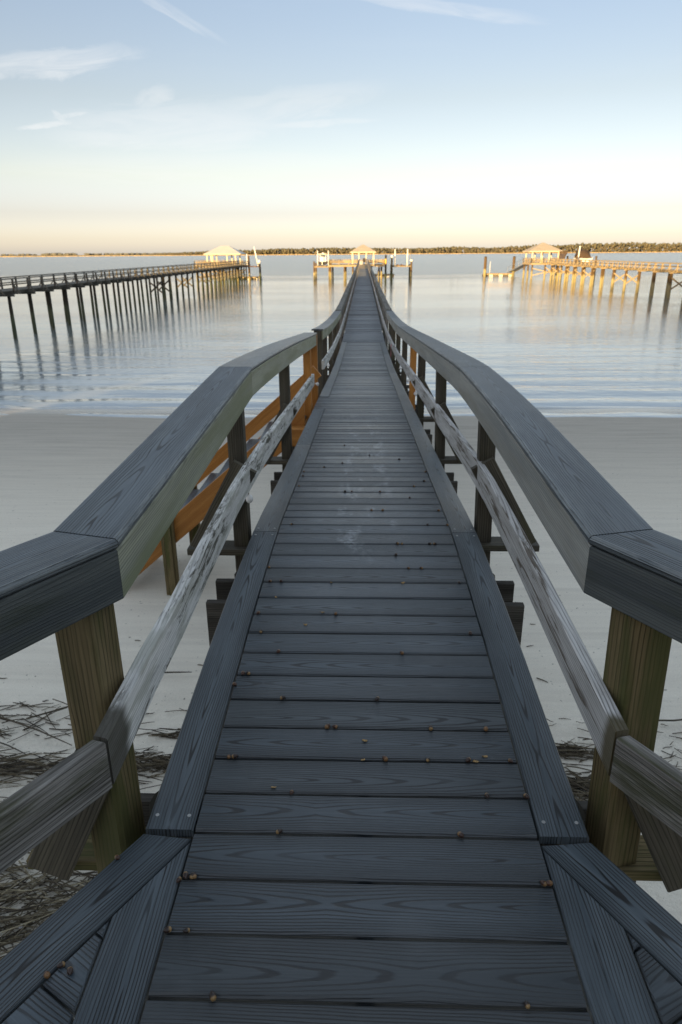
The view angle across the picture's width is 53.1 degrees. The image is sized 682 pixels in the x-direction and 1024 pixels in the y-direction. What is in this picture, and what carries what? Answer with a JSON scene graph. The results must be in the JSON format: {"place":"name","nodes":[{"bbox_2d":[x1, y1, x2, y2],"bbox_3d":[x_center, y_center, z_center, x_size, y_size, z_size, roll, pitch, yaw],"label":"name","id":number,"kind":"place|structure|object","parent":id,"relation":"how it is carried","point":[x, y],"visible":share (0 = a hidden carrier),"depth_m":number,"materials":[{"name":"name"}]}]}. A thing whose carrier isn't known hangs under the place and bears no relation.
{"place":"outdoors","nodes":[
{"label":"outdoors","id":0,"kind":"place"},
{"bbox_2d":[1,251,677,256],"bbox_3d":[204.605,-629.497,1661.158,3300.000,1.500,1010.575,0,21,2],"label":"bank","id":1,"kind":"structure","parent":0,"point":[253,254],"depth_m":1469.68,"materials":[{"name":"green plant"}]},
{"bbox_2d":[1,252,169,255],"bbox_3d":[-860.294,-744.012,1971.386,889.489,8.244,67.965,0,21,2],"label":"distant wood","id":2,"kind":"object","parent":1,"relation":"on","point":[87,254],"visible":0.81,"depth_m":1945.56,"materials":[{"name":"green plant"}]},
{"bbox_2d":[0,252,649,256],"bbox_3d":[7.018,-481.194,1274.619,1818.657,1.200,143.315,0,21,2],"label":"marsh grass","id":3,"kind":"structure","parent":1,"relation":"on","point":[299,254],"depth_m":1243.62,"materials":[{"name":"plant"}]},
{"bbox_2d":[157,242,681,254],"bbox_3d":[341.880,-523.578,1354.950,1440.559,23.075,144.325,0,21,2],"label":"wood","id":4,"kind":"object","parent":1,"relation":"on","point":[622,247],"visible":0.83,"depth_m":1315.40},
{"bbox_2d":[0,252,681,417],"bbox_3d":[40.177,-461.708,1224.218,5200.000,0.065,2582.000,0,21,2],"label":"water","id":5,"kind":"structure","parent":0,"point":[537,341],"depth_m":42.94,"materials":[{"name":"grey liquid"}]},
{"bbox_2d":[0,261,250,338],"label":"wooden pier","id":6,"kind":"structure","parent":5,"relation":"in","point":[29,289],"depth_m":54.72,"materials":[{"name":"brown wood"}]},
{"bbox_2d":[204,246,245,264],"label":"pavilion","id":7,"kind":"structure","parent":6,"relation":"on","point":[225,250],"depth_m":112.22,"materials":[{"name":"wood"}]},
{"bbox_2d":[194,260,242,281],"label":"pier head","id":8,"kind":"object","parent":5,"relation":"in","point":[206,262],"visible":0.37,"depth_m":111.27},
{"bbox_2d":[240,246,261,281],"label":"lift","id":9,"kind":"object","parent":5,"relation":"in","point":[248,263],"visible":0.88,"depth_m":111.07,"materials":[{"name":"grey wood"}]},
{"bbox_2d":[240,276,262,279],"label":"floating dock","id":10,"kind":"object","parent":5,"relation":"on","point":[254,277],"visible":0.41,"depth_m":120.35,"materials":[{"name":"brown wood"}]},
{"bbox_2d":[313,250,331,279],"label":"lift","id":11,"kind":"object","parent":5,"relation":"in","point":[315,266],"visible":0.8,"depth_m":114.31,"materials":[{"name":"white wood"}]},
{"bbox_2d":[318,253,327,265],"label":"motor boat","id":12,"kind":"object","parent":11,"relation":"on","point":[323,261],"visible":0.98,"depth_m":115.41,"materials":[{"name":"white plastic"}]},
{"bbox_2d":[0,259,681,1023],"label":"wooden pier","id":13,"kind":"structure","parent":5,"relation":"in","point":[372,889],"depth_m":1.94,"materials":[{"name":"wood"}]},
{"bbox_2d":[43,971,49,978],"bbox_3d":[-0.648,1.018,1.503,0.014,0.014,0.020,-17,20,-37],"label":"acorn","id":14,"kind":"object","parent":13,"relation":"on","point":[46,974],"visible":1,"depth_m":1.50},
{"bbox_2d":[57,961,64,967],"bbox_3d":[-0.625,1.010,1.522,0.018,0.013,0.013,-6,19,-40],"label":"acorn","id":15,"kind":"object","parent":13,"relation":"on","point":[61,964],"visible":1,"depth_m":1.52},
{"bbox_2d":[67,966,72,974],"bbox_3d":[-0.599,1.015,1.508,0.014,0.014,0.020,-8,10,-20],"label":"acorn","id":16,"kind":"object","parent":13,"relation":"on","point":[70,970],"visible":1,"depth_m":1.50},
{"bbox_2d":[163,926,171,933],"bbox_3d":[-0.407,0.978,1.598,0.021,0.015,0.015,-8,22,-17],"label":"acorn","id":17,"kind":"object","parent":13,"relation":"on","point":[167,929],"visible":1,"depth_m":1.59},
{"bbox_2d":[183,871,188,878],"bbox_3d":[-0.395,0.924,1.734,0.015,0.015,0.021,-6,22,-13],"label":"acorn","id":18,"kind":"object","parent":13,"relation":"on","point":[185,874],"visible":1,"depth_m":1.73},
{"bbox_2d":[183,928,189,933],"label":"acorn","id":19,"kind":"object","parent":13,"relation":"on","point":[186,930],"visible":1,"depth_m":1.59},
{"bbox_2d":[209,990,215,1001],"bbox_3d":[-0.274,1.032,1.456,0.015,0.015,0.021,-10,33,-24],"label":"acorn","id":20,"kind":"object","parent":13,"relation":"on","point":[212,995],"visible":1,"depth_m":1.45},
{"bbox_2d":[457,831,463,837],"bbox_3d":[0.325,0.874,1.846,0.015,0.015,0.021,-18,29,-38],"label":"acorn","id":21,"kind":"object","parent":13,"relation":"on","point":[460,834],"visible":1,"depth_m":1.84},
{"bbox_2d":[524,1001,529,1008],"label":"acorn","id":22,"kind":"object","parent":13,"relation":"on","point":[526,1004],"visible":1,"depth_m":1.43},
{"bbox_2d":[540,880,546,886],"bbox_3d":[0.506,0.928,1.708,0.019,0.013,0.013,25,31,28],"label":"acorn","id":23,"kind":"object","parent":13,"relation":"on","point":[543,883],"visible":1,"depth_m":1.70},
{"bbox_2d":[546,880,552,885],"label":"acorn","id":24,"kind":"object","parent":13,"relation":"on","point":[549,882],"visible":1,"depth_m":1.70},
{"bbox_2d":[329,259,384,280],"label":"pier head","id":25,"kind":"object","parent":5,"relation":"in","point":[348,261],"visible":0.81,"depth_m":113.58},
{"bbox_2d":[350,245,375,264],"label":"pavilion","id":26,"kind":"structure","parent":25,"relation":"on","point":[363,249],"depth_m":114.65,"materials":[{"name":"beige wood"}]},
{"bbox_2d":[375,274,393,276],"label":"floating dock","id":27,"kind":"object","parent":5,"relation":"on","point":[383,275],"visible":0.59,"depth_m":129.82,"materials":[{"name":"brown wood"}]},
{"bbox_2d":[384,255,386,280],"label":"mooring piling","id":28,"kind":"object","parent":5,"relation":"in","point":[385,267],"visible":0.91,"depth_m":110.68,"materials":[{"name":"wood"}]},
{"bbox_2d":[390,249,412,279],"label":"lift","id":29,"kind":"object","parent":5,"relation":"in","point":[401,265],"visible":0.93,"depth_m":112.73,"materials":[{"name":"white wood"}]},
{"bbox_2d":[483,256,486,275],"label":"mooring piling","id":30,"kind":"object","parent":5,"relation":"in","point":[485,265],"visible":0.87,"depth_m":127.60,"materials":[{"name":"brown wood"}]},
{"bbox_2d":[482,273,511,275],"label":"floating dock","id":31,"kind":"object","parent":5,"relation":"on","point":[499,274],"visible":0.87,"depth_m":128.58,"materials":[{"name":"brown wood"}]},
{"bbox_2d":[507,258,530,272],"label":"gangway","id":32,"kind":"object","parent":31,"relation":"on","point":[518,268],"visible":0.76,"depth_m":125.26,"materials":[{"name":"wood"}]},
{"bbox_2d":[512,256,515,275],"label":"mooring piling","id":33,"kind":"object","parent":5,"relation":"in","point":[513,266],"visible":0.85,"depth_m":127.44,"materials":[{"name":"brown wood"}]},
{"bbox_2d":[522,258,564,278],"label":"pier head","id":34,"kind":"object","parent":5,"relation":"in","point":[531,262],"visible":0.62,"depth_m":114.88},
{"bbox_2d":[523,243,561,262],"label":"pavilion","id":35,"kind":"structure","parent":34,"relation":"on","point":[542,247],"depth_m":114.04,"materials":[{"name":"beige wood"}]},
{"bbox_2d":[558,251,567,262],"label":"privacy screen","id":36,"kind":"object","parent":34,"relation":"on","point":[562,254],"visible":0.89,"depth_m":113.08,"materials":[{"name":"brown wood"}]},
{"bbox_2d":[566,246,596,279],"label":"lift","id":37,"kind":"object","parent":5,"relation":"in","point":[577,257],"visible":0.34,"depth_m":109.85,"materials":[{"name":"brown wood"}]},
{"bbox_2d":[574,249,591,261],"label":"covered boat","id":38,"kind":"object","parent":37,"relation":"on","point":[584,255],"visible":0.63,"depth_m":109.78,"materials":[{"name":"brown plastic"}]},
{"bbox_2d":[540,258,681,297],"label":"wooden pier","id":39,"kind":"structure","parent":5,"relation":"in","point":[654,270],"depth_m":81.91,"materials":[{"name":"brown wood"}]},
{"bbox_2d":[0,407,681,957],"bbox_3d":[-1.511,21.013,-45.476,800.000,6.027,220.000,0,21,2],"label":"sand","id":40,"kind":"structure","parent":0,"point":[58,465],"depth_m":10.14,"materials":[{"name":"grey sand"}]},
{"bbox_2d":[0,716,71,745],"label":"reed stem","id":41,"kind":"object","parent":40,"relation":"on","point":[33,729],"visible":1,"depth_m":6.09,"materials":[{"name":"brown plant"}]},
{"bbox_2d":[26,706,67,719],"bbox_3d":[-2.560,1.830,6.432,0.750,0.028,0.019,-12,24,-28],"label":"reed stem","id":42,"kind":"object","parent":40,"relation":"on","point":[46,712],"visible":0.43,"depth_m":6.33,"materials":[{"name":"plant"}]},
{"bbox_2d":[165,671,190,672],"bbox_3d":[-1.742,1.645,7.000,0.420,0.020,0.017,-1,21,0],"label":"reed stem","id":43,"kind":"object","parent":40,"relation":"on","point":[177,672],"visible":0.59,"depth_m":7.00,"materials":[{"name":"grey plant"}]},
{"bbox_2d":[139,366,320,595],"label":"beach stairs","id":44,"kind":"structure","parent":40,"relation":"on","point":[190,515],"depth_m":8.76,"materials":[{"name":"orange wood"}]},
{"bbox_2d":[0,624,681,959],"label":"reed wrack","id":45,"kind":"object","parent":40,"relation":"on","point":[577,782],"visible":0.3,"depth_m":5.42,"materials":[{"name":"brown plant"}]},
{"bbox_2d":[6,864,26,869],"bbox_3d":[-2.020,2.396,4.683,1.000,0.025,0.033,-5,21,-13],"label":"reed stem","id":46,"kind":"object","parent":45,"relation":"on","point":[20,866],"visible":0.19,"depth_m":4.63,"materials":[{"name":"plant"}]},
{"bbox_2d":[659,719,681,720],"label":"reed stem","id":47,"kind":"object","parent":40,"relation":"on","point":[670,720],"visible":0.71,"depth_m":6.17,"materials":[{"name":"plant"}]},
{"bbox_2d":[0,0,681,255],"label":"sky","id":48,"kind":"structure","parent":0,"point":[127,126],"materials":[{"name":"blue"}]}
]}

